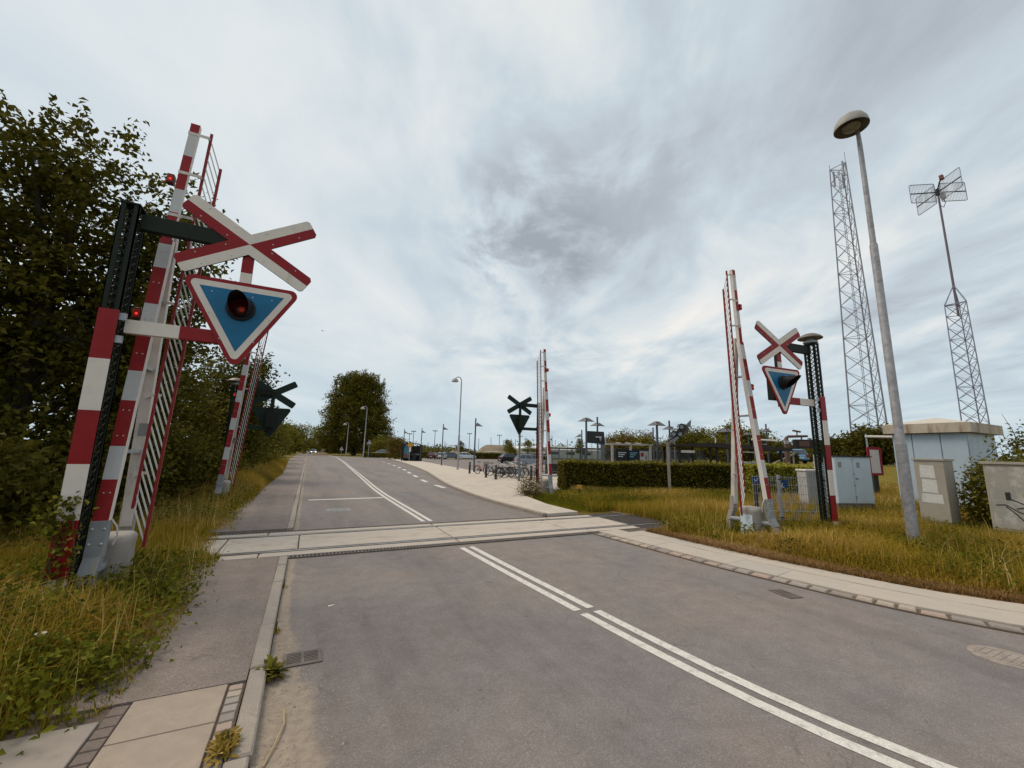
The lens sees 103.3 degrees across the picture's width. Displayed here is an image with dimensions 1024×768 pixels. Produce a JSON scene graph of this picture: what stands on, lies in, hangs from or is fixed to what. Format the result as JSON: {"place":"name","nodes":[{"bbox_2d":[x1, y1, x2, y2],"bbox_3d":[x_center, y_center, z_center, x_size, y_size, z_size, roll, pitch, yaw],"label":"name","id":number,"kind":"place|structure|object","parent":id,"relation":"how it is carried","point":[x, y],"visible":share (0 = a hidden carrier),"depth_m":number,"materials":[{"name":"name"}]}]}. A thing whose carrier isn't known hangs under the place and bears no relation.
{"place":"outdoors","nodes":[
{"label":"outdoors","id":0,"kind":"place"},
{"bbox_2d":[0,683,245,767],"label":"sidewalk","id":1,"kind":"structure","parent":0,"point":[179,730],"depth_m":2.51,"materials":[{"name":"concrete"}]},
{"bbox_2d":[203,725,243,767],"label":"kerb weed","id":2,"kind":"object","parent":1,"relation":"on","point":[224,744],"visible":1,"depth_m":2.39,"materials":[{"name":"yellow plant"}]},
{"bbox_2d":[0,556,287,767],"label":"footway","id":3,"kind":"structure","parent":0,"point":[228,639],"depth_m":3.64,"materials":[{"name":"concrete"}]},
{"bbox_2d":[5,453,297,532],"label":"verge","id":4,"kind":"structure","parent":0,"point":[291,455],"depth_m":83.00,"materials":[{"name":"green plant"}]},
{"bbox_2d":[0,379,69,527],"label":"shrub","id":5,"kind":"object","parent":4,"relation":"on","point":[8,416],"visible":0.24,"depth_m":8.16,"materials":[{"name":"green plant"}]},
{"bbox_2d":[0,405,191,521],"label":"shrub","id":6,"kind":"object","parent":4,"relation":"on","point":[66,440],"visible":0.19,"depth_m":9.25,"materials":[{"name":"green plant"}]},
{"bbox_2d":[0,89,238,479],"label":"verge tree","id":7,"kind":"object","parent":4,"relation":"on","point":[39,344],"visible":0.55,"depth_m":9.97,"materials":[{"name":"green plant"}]},
{"bbox_2d":[28,310,237,456],"bbox_3d":[-14.856,0.381,15.825,7.382,7.992,5.798,6,-11,-26],"label":"verge tree","id":8,"kind":"object","parent":4,"relation":"on","point":[208,424],"visible":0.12,"depth_m":16.45,"materials":[{"name":"green plant"}]},
{"bbox_2d":[100,411,220,500],"bbox_3d":[-11.145,2.282,12.463,3.801,3.271,3.706,6,-11,-26],"label":"shrub","id":9,"kind":"object","parent":4,"relation":"on","point":[189,450],"visible":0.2,"depth_m":12.57,"materials":[{"name":"green plant"}]},
{"bbox_2d":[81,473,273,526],"bbox_3d":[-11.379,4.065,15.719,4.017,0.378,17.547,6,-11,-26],"label":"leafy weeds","id":10,"kind":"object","parent":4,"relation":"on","point":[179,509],"visible":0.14,"depth_m":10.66,"materials":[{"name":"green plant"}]},
{"bbox_2d":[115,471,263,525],"bbox_3d":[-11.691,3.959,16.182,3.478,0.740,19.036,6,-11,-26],"label":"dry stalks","id":11,"kind":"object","parent":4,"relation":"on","point":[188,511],"visible":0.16,"depth_m":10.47,"materials":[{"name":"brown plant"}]},
{"bbox_2d":[172,422,248,488],"bbox_3d":[-12.263,2.938,15.632,3.762,2.988,3.175,6,-11,-26],"label":"shrub","id":12,"kind":"object","parent":4,"relation":"on","point":[214,469],"visible":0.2,"depth_m":15.40,"materials":[{"name":"green plant"}]},
{"bbox_2d":[213,434,253,474],"bbox_3d":[-14.100,3.629,18.825,3.516,2.610,3.628,6,-11,-26],"label":"shrub","id":13,"kind":"object","parent":4,"relation":"on","point":[241,458],"visible":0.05,"depth_m":19.32,"materials":[{"name":"green plant"}]},
{"bbox_2d":[181,343,289,468],"bbox_3d":[-15.614,1.462,22.276,5.796,7.987,6.224,6,-11,-26],"label":"verge tree","id":14,"kind":"object","parent":4,"relation":"on","point":[255,440],"visible":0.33,"depth_m":21.91,"materials":[{"name":"green plant"}]},
{"bbox_2d":[190,372,285,463],"bbox_3d":[-19.501,2.546,28.222,6.828,7.661,6.534,3,-10,-7],"label":"verge tree","id":15,"kind":"object","parent":4,"relation":"on","point":[270,445],"visible":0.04,"depth_m":28.90,"materials":[{"name":"green plant"}]},
{"bbox_2d":[214,331,268,495],"bbox_3d":[-9.491,0.724,14.306,0.715,6.850,1.291,9,-12,-25],"label":"crossing barrier","id":16,"kind":"object","parent":4,"relation":"on","point":[223,482],"visible":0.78,"depth_m":14.12,"materials":[{"name":"metal"}]},
{"bbox_2d":[222,378,297,457],"bbox_3d":[-10.174,2.517,16.090,2.448,5.502,0.799,6,-11,-26],"label":"crossing signal","id":17,"kind":"object","parent":4,"relation":"on","point":[271,419],"visible":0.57,"depth_m":16.30,"materials":[{"name":"green paint"}]},
{"bbox_2d":[276,420,294,456],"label":"verge tree","id":18,"kind":"object","parent":4,"relation":"on","point":[286,437],"visible":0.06,"depth_m":58.64,"materials":[{"name":"green plant"}]},
{"bbox_2d":[208,453,306,533],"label":"footway","id":19,"kind":"structure","parent":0,"point":[276,510],"depth_m":12.31,"materials":[{"name":"concrete"}]},
{"bbox_2d":[34,450,708,653],"bbox_3d":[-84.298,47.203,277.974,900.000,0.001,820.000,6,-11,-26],"label":"ground","id":20,"kind":"structure","parent":0,"point":[579,513],"depth_m":17.64,"materials":[{"name":"green plant"}]},
{"bbox_2d":[0,419,85,552],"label":"shrub","id":21,"kind":"object","parent":20,"relation":"on","point":[15,480],"visible":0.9,"depth_m":6.76,"materials":[{"name":"green plant"}]},
{"bbox_2d":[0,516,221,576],"bbox_3d":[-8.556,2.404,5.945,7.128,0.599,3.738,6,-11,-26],"label":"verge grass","id":22,"kind":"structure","parent":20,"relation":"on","point":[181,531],"depth_m":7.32,"materials":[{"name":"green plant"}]},
{"bbox_2d":[282,422,309,454],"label":"tree","id":23,"kind":"object","parent":20,"relation":"on","point":[299,442],"visible":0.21,"depth_m":102.32,"materials":[{"name":"green plant"}]},
{"bbox_2d":[285,420,314,453],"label":"tree","id":24,"kind":"object","parent":20,"relation":"on","point":[303,436],"visible":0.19,"depth_m":131.57,"materials":[{"name":"green plant"}]},
{"bbox_2d":[297,422,321,451],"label":"tree","id":25,"kind":"object","parent":20,"relation":"on","point":[312,431],"visible":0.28,"depth_m":162.51,"materials":[{"name":"green plant"}]},
{"bbox_2d":[310,369,396,455],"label":"round tree","id":26,"kind":"object","parent":20,"relation":"on","point":[353,394],"visible":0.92,"depth_m":120.78,"materials":[{"name":"green plant"}]},
{"bbox_2d":[366,434,395,452],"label":"shrub","id":27,"kind":"object","parent":20,"relation":"on","point":[377,442],"visible":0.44,"depth_m":109.59,"materials":[{"name":"green plant"}]},
{"bbox_2d":[451,445,513,453],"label":"earth mound","id":28,"kind":"object","parent":20,"relation":"on","point":[483,449],"visible":0.12,"depth_m":119.79,"materials":[{"name":"beige soil"}]},
{"bbox_2d":[462,452,546,459],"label":"hedge","id":29,"kind":"object","parent":20,"relation":"on","point":[486,455],"visible":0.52,"depth_m":103.99,"materials":[{"name":"green plant"}]},
{"bbox_2d":[507,471,548,496],"bbox_3d":[0.711,4.418,17.383,1.962,1.803,1.900,3,-10,-8],"label":"shrub","id":30,"kind":"object","parent":20,"relation":"on","point":[531,488],"visible":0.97,"depth_m":17.13,"materials":[{"name":"beige plant"}]},
{"bbox_2d":[537,349,553,493],"bbox_3d":[1.409,1.725,18.759,0.715,6.850,1.291,6,-11,-26],"label":"crossing barrier","id":31,"kind":"object","parent":20,"relation":"on","point":[545,413],"visible":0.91,"depth_m":18.72,"materials":[{"name":"metal"}]},
{"bbox_2d":[512,446,600,459],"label":"sports hall","id":32,"kind":"structure","parent":20,"relation":"on","point":[591,455],"depth_m":147.75,"materials":[{"name":"metal"}]},
{"bbox_2d":[606,442,652,461],"bbox_3d":[8.152,5.506,28.205,2.850,2.870,1.600,1,-10,0],"label":"notice shelter","id":33,"kind":"object","parent":20,"relation":"on","point":[630,453],"visible":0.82,"depth_m":27.89,"materials":[{"name":"white metal"}]},
{"bbox_2d":[533,488,758,511],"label":"bank grass","id":34,"kind":"structure","parent":20,"relation":"on","point":[552,500],"depth_m":15.28,"materials":[{"name":"green plant"}]},
{"bbox_2d":[557,458,738,490],"bbox_3d":[8.085,4.966,21.894,11.358,1.750,1.496,3,-10,-8],"label":"hedge","id":35,"kind":"object","parent":20,"relation":"on","point":[653,474],"visible":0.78,"depth_m":21.22,"materials":[{"name":"green plant"}]},
{"bbox_2d":[569,484,729,492],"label":"hedge foot grass","id":36,"kind":"structure","parent":20,"relation":"on","point":[584,488],"depth_m":20.30,"materials":[{"name":"green plant"}]},
{"bbox_2d":[295,437,1018,463],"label":"wood","id":37,"kind":"object","parent":20,"relation":"on","point":[437,448],"visible":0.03,"depth_m":191.62,"materials":[{"name":"green plant"}]},
{"bbox_2d":[666,420,690,489],"bbox_3d":[8.702,3.830,20.983,1.255,3.980,0.385,-2,-10,19],"label":"signal post","id":38,"kind":"object","parent":20,"relation":"on","point":[679,432],"visible":0.94,"depth_m":21.12,"materials":[{"name":"grey metal"}]},
{"bbox_2d":[656,443,792,467],"bbox_3d":[14.256,5.500,27.418,8.000,2.900,2.500,1,-10,0],"label":"platform shelter","id":39,"kind":"object","parent":20,"relation":"on","point":[717,446],"visible":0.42,"depth_m":26.52,"materials":[{"name":"brown metal"}]},
{"bbox_2d":[739,460,813,495],"bbox_3d":[12.700,4.544,19.028,3.492,1.820,1.411,1,-10,0],"label":"hedge","id":40,"kind":"object","parent":20,"relation":"on","point":[784,471],"visible":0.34,"depth_m":18.61,"materials":[{"name":"green plant"}]},
{"bbox_2d":[783,430,812,464],"bbox_3d":[20.914,5.403,29.541,2.130,4.109,0.550,1,-10,0],"label":"hanging display","id":41,"kind":"object","parent":20,"relation":"on","point":[802,443],"visible":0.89,"depth_m":29.56,"materials":[{"name":"grey paint"}]},
{"bbox_2d":[866,447,883,493],"bbox_3d":[17.674,4.411,19.736,0.750,2.630,0.326,1,-10,0],"label":"framed board","id":42,"kind":"object","parent":20,"relation":"on","point":[876,465],"visible":0.74,"depth_m":19.66,"materials":[{"name":"white metal"}]},
{"bbox_2d":[186,513,676,561],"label":"crossing bed","id":43,"kind":"object","parent":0,"point":[294,544],"visible":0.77,"depth_m":8.78,"materials":[{"name":"concrete"}]},
{"bbox_2d":[600,515,661,523],"bbox_3d":[3.500,3.958,11.823,1.390,0.001,1.230,6,-11,-26],"label":"track apron","id":44,"kind":"object","parent":43,"relation":"on","point":[632,519],"visible":1,"depth_m":11.77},
{"bbox_2d":[380,457,577,516],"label":"forecourt","id":45,"kind":"structure","parent":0,"point":[491,489],"depth_m":20.98,"materials":[{"name":"beige concrete"}]},
{"bbox_2d":[382,434,408,458],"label":"shrub","id":46,"kind":"object","parent":45,"relation":"on","point":[396,443],"visible":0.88,"depth_m":79.58,"materials":[{"name":"green plant"}]},
{"bbox_2d":[401,443,422,460],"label":"bus shelter","id":47,"kind":"object","parent":45,"relation":"on","point":[405,452],"visible":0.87,"depth_m":70.18,"materials":[{"name":"grey glass"}]},
{"bbox_2d":[452,377,461,469],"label":"street lamp","id":48,"kind":"object","parent":45,"relation":"on","point":[454,380],"visible":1,"depth_m":40.83,"materials":[{"name":"grey metal"}]},
{"bbox_2d":[507,395,540,478],"bbox_3d":[0.647,3.453,24.113,2.260,5.502,0.771,6,-11,-26],"label":"crossing signal","id":49,"kind":"object","parent":45,"relation":"on","point":[519,421],"visible":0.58,"depth_m":24.21,"materials":[{"name":"green paint"}]},
{"bbox_2d":[0,0,1023,458],"label":"sky","id":50,"kind":"structure","parent":0,"point":[483,187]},
{"bbox_2d":[422,459,607,476],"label":"car park","id":51,"kind":"structure","parent":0,"point":[463,463],"depth_m":63.20,"materials":[{"name":"grey asphalt"}]},
{"bbox_2d":[513,454,546,465],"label":"parked car","id":52,"kind":"object","parent":51,"relation":"on","point":[528,458],"visible":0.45,"depth_m":57.02,"materials":[{"name":"silver metal"}]},
{"bbox_2d":[587,431,604,462],"bbox_3d":[6.723,5.714,32.517,1.520,3.840,0.480,1,-10,0],"label":"display board","id":53,"kind":"object","parent":51,"relation":"on","point":[597,437],"visible":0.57,"depth_m":32.65,"materials":[{"name":"grey paint"}]},
{"bbox_2d":[545,447,689,473],"bbox_3d":[9.716,7.312,37.691,13.300,2.560,0.960,1,-10,0],"label":"glass windbreak","id":54,"kind":"object","parent":51,"relation":"on","point":[555,467],"visible":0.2,"depth_m":37.41,"materials":[{"name":"grey"}]},
{"bbox_2d":[648,421,665,462],"bbox_3d":[10.498,4.867,29.154,1.181,4.356,0.647,7,-11,-28],"label":"platform lamp","id":55,"kind":"object","parent":51,"relation":"on","point":[656,423],"visible":0.83,"depth_m":29.28,"materials":[{"name":"grey metal"}]},
{"bbox_2d":[250,453,1023,767],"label":"road","id":56,"kind":"structure","parent":0,"point":[587,651],"depth_m":3.66,"materials":[{"name":"grey asphalt"}]},
{"bbox_2d":[254,654,289,682],"bbox_3d":[-1.982,2.342,3.324,0.285,0.127,0.372,6,-11,-26],"label":"kerb weed","id":57,"kind":"object","parent":56,"relation":"on","point":[272,669],"visible":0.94,"depth_m":3.31,"materials":[{"name":"green plant"}]},
{"bbox_2d":[282,648,321,667],"bbox_3d":[-1.866,2.439,3.605,0.310,0.011,0.260,6,-11,-26],"label":"drain grate","id":58,"kind":"object","parent":56,"relation":"on","point":[310,656],"visible":0.96,"depth_m":3.59,"materials":[{"name":"metal"}]},
{"bbox_2d":[255,628,373,767],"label":"gutter grit","id":59,"kind":"object","parent":56,"relation":"on","point":[272,743],"visible":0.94,"depth_m":2.90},
{"bbox_2d":[768,589,802,598],"bbox_3d":[3.800,2.916,5.632,0.220,0.011,0.340,4,-10,-13],"label":"drain grate","id":60,"kind":"object","parent":56,"relation":"on","point":[786,594],"visible":1,"depth_m":5.62,"materials":[{"name":"metal"}]},
{"bbox_2d":[966,645,1023,669],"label":"manhole cover","id":61,"kind":"object","parent":56,"relation":"on","point":[1004,657],"visible":1,"depth_m":3.95,"materials":[{"name":"grey metal"}]},
{"bbox_2d":[540,486,919,523],"bbox_3d":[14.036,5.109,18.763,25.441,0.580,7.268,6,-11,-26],"label":"track grass","id":62,"kind":"structure","parent":0,"point":[643,508],"depth_m":13.96,"materials":[{"name":"green plant"}]},
{"bbox_2d":[652,458,897,487],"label":"grass bank","id":63,"kind":"structure","parent":0,"point":[890,474],"depth_m":34.84,"materials":[{"name":"plant"}]},
{"bbox_2d":[599,429,659,461],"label":"station tree","id":64,"kind":"object","parent":63,"relation":"on","point":[621,438],"visible":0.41,"depth_m":67.54,"materials":[{"name":"green plant"}]},
{"bbox_2d":[622,435,663,458],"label":"station tree","id":65,"kind":"object","parent":63,"relation":"on","point":[641,440],"visible":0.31,"depth_m":64.25,"materials":[{"name":"green plant"}]},
{"bbox_2d":[662,424,717,459],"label":"station tree","id":66,"kind":"object","parent":63,"relation":"on","point":[690,437],"visible":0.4,"depth_m":67.30,"materials":[{"name":"green plant"}]},
{"bbox_2d":[694,434,748,459],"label":"station tree","id":67,"kind":"object","parent":63,"relation":"on","point":[704,453],"visible":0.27,"depth_m":60.17,"materials":[{"name":"green plant"}]},
{"bbox_2d":[712,419,749,444],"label":"station tree","id":68,"kind":"object","parent":63,"relation":"on","point":[727,426],"visible":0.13,"depth_m":64.68,"materials":[{"name":"green plant"}]},
{"bbox_2d":[718,450,799,463],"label":"hedge","id":69,"kind":"object","parent":63,"relation":"on","point":[774,457],"visible":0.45,"depth_m":41.88,"materials":[{"name":"green plant"}]},
{"bbox_2d":[742,426,780,451],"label":"station tree","id":70,"kind":"object","parent":63,"relation":"on","point":[763,436],"visible":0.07,"depth_m":63.88,"materials":[{"name":"green plant"}]},
{"bbox_2d":[803,433,850,461],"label":"station tree","id":71,"kind":"object","parent":63,"relation":"on","point":[835,448],"visible":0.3,"depth_m":47.98,"materials":[{"name":"green plant"}]},
{"bbox_2d":[829,152,893,465],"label":"lattice tower","id":72,"kind":"structure","parent":63,"relation":"on","point":[843,173],"depth_m":50.67,"materials":[{"name":"metal"}]},
{"bbox_2d":[832,421,895,465],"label":"station tree","id":73,"kind":"object","parent":63,"relation":"on","point":[855,442],"visible":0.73,"depth_m":40.80,"materials":[{"name":"green plant"}]},
{"bbox_2d":[909,167,989,423],"bbox_3d":[36.992,-4.937,33.427,3.103,26.368,3.103,9,-12,-36],"label":"antenna mast","id":74,"kind":"object","parent":63,"relation":"on","point":[938,192],"visible":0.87,"depth_m":33.66,"materials":[{"name":"metal"}]},
{"bbox_2d":[776,449,809,463],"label":"parked car","id":75,"kind":"object","parent":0,"point":[804,457],"visible":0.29,"depth_m":43.10,"materials":[{"name":"blue metal"}]},
{"bbox_2d":[592,528,1023,634],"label":"footway","id":76,"kind":"structure","parent":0,"point":[991,614],"depth_m":5.90,"materials":[{"name":"beige concrete"}]},
{"bbox_2d":[643,530,1020,603],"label":"verge","id":77,"kind":"structure","parent":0,"point":[855,560],"depth_m":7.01,"materials":[{"name":"green plant"}]},
{"bbox_2d":[722,270,780,533],"bbox_3d":[5.698,0.368,10.188,0.715,6.850,1.291,6,-11,-26],"label":"crossing barrier","id":78,"kind":"object","parent":77,"relation":"on","point":[752,514],"visible":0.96,"depth_m":10.10,"materials":[{"name":"metal"}]},
{"bbox_2d":[752,475,829,523],"bbox_3d":[7.370,3.241,10.686,1.916,1.630,0.092,1,-10,0],"label":"fence","id":79,"kind":"object","parent":77,"relation":"on","point":[781,483],"visible":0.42,"depth_m":10.75,"materials":[{"name":"metal"}]},
{"bbox_2d":[754,321,838,525],"bbox_3d":[7.230,1.185,10.164,2.448,5.502,0.799,5,-10,-21],"label":"crossing signal","id":80,"kind":"object","parent":77,"relation":"on","point":[781,383],"visible":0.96,"depth_m":10.44,"materials":[{"name":"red metal"}]},
{"bbox_2d":[795,469,821,504],"bbox_3d":[11.310,3.967,15.340,0.660,1.440,0.560,1,-10,0],"label":"cable cabinet","id":81,"kind":"object","parent":77,"relation":"on","point":[806,472],"visible":0.55,"depth_m":15.18,"materials":[{"name":"grey metal"}]},
{"bbox_2d":[643,527,1023,603],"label":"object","id":82,"kind":"object","parent":77,"relation":"on","point":[927,585],"visible":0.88,"depth_m":6.56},
{"bbox_2d":[648,501,1023,594],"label":"leafy weeds","id":83,"kind":"object","parent":77,"relation":"on","point":[920,540],"visible":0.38,"depth_m":8.19,"materials":[{"name":"green plant"}]},
{"bbox_2d":[821,455,875,508],"bbox_3d":[11.621,3.543,13.938,1.440,2.120,0.520,2,-10,-6],"label":"relay cabinet","id":84,"kind":"object","parent":77,"relation":"on","point":[853,483],"visible":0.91,"depth_m":13.76,"materials":[{"name":"metal"}]},
{"bbox_2d":[833,110,919,542],"bbox_3d":[8.464,-1.588,9.403,0.717,10.770,0.717,-1,-10,14],"label":"street lamp","id":85,"kind":"object","parent":77,"relation":"on","point":[852,123],"visible":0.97,"depth_m":9.42,"materials":[{"name":"grey metal"}]},
{"bbox_2d":[875,482,973,510],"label":"slope grass","id":86,"kind":"structure","parent":77,"relation":"on","point":[889,487],"depth_m":21.84,"materials":[{"name":"green plant"}]},
{"bbox_2d":[911,458,960,525],"bbox_3d":[11.941,3.142,11.353,0.680,2.060,0.680,6,-11,-26],"label":"concrete cabinet","id":87,"kind":"object","parent":77,"relation":"on","point":[936,487],"visible":0.84,"depth_m":11.19,"materials":[{"name":"concrete"}]},
{"bbox_2d":[882,418,1003,508],"bbox_3d":[18.848,3.476,17.566,3.440,4.000,2.760,6,-11,-26],"label":"utility hut","id":88,"kind":"object","parent":77,"relation":"on","point":[958,442],"visible":0.42,"depth_m":16.70,"materials":[{"name":"concrete"}]},
{"bbox_2d":[954,447,1023,526],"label":"shrub","id":89,"kind":"object","parent":77,"relation":"on","point":[978,494],"visible":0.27,"depth_m":11.14,"materials":[{"name":"green plant"}]},
{"bbox_2d":[974,415,1023,464],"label":"shrub","id":90,"kind":"object","parent":77,"relation":"on","point":[1016,447],"visible":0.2,"depth_m":13.31,"materials":[{"name":"green plant"}]},
{"bbox_2d":[979,461,1023,534],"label":"concrete cabinet","id":91,"kind":"object","parent":77,"relation":"on","point":[1005,486],"visible":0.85,"depth_m":9.84,"materials":[{"name":"concrete"}]},
{"bbox_2d":[654,495,1023,595],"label":"verge grass","id":92,"kind":"structure","parent":0,"point":[847,549],"depth_m":7.90,"materials":[{"name":"green plant"}]},
{"label":"left verge","id":93,"kind":"structure","parent":0,"visible":0},
{"bbox_2d":[0,572,125,638],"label":"bramble","id":94,"kind":"object","parent":93,"relation":"on","point":[28,602],"visible":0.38,"depth_m":3.68,"materials":[{"name":"green plant"}]},
{"bbox_2d":[0,611,181,715],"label":"bramble","id":95,"kind":"object","parent":93,"relation":"on","point":[96,672],"visible":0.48,"depth_m":3.07,"materials":[{"name":"green plant"}]},
{"bbox_2d":[0,524,226,740],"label":"verge grass","id":96,"kind":"structure","parent":93,"relation":"on","point":[95,622],"depth_m":3.64,"materials":[{"name":"green plant"}]},
{"bbox_2d":[0,546,228,763],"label":"leafy weeds","id":97,"kind":"object","parent":93,"relation":"on","point":[34,689],"visible":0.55,"depth_m":3.47,"materials":[{"name":"green plant"}]},
{"bbox_2d":[68,555,198,609],"bbox_3d":[-4.275,2.423,4.650,1.273,0.685,1.100,-6,-12,38],"label":"bramble","id":98,"kind":"object","parent":93,"relation":"on","point":[128,585],"visible":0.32,"depth_m":4.66,"materials":[{"name":"green plant"}]},
{"bbox_2d":[74,123,221,595],"bbox_3d":[-4.978,-0.629,5.791,0.715,6.850,1.291,6,-11,-26],"label":"crossing barrier","id":99,"kind":"object","parent":93,"relation":"on","point":[118,545],"visible":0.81,"depth_m":5.62,"materials":[{"name":"metal"}]},
{"bbox_2d":[42,195,315,593],"bbox_3d":[-4.083,0.097,5.312,2.260,5.502,0.771,6,-11,-26],"label":"crossing signal","id":100,"kind":"object","parent":93,"relation":"on","point":[243,316],"visible":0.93,"depth_m":5.45,"materials":[{"name":"green paint"}]},
{"label":"trackbed","id":101,"kind":"structure","parent":0,"visible":0},
{"bbox_2d":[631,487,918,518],"bbox_3d":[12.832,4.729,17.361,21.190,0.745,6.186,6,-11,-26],"label":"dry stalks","id":102,"kind":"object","parent":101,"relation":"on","point":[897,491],"visible":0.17,"depth_m":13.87,"materials":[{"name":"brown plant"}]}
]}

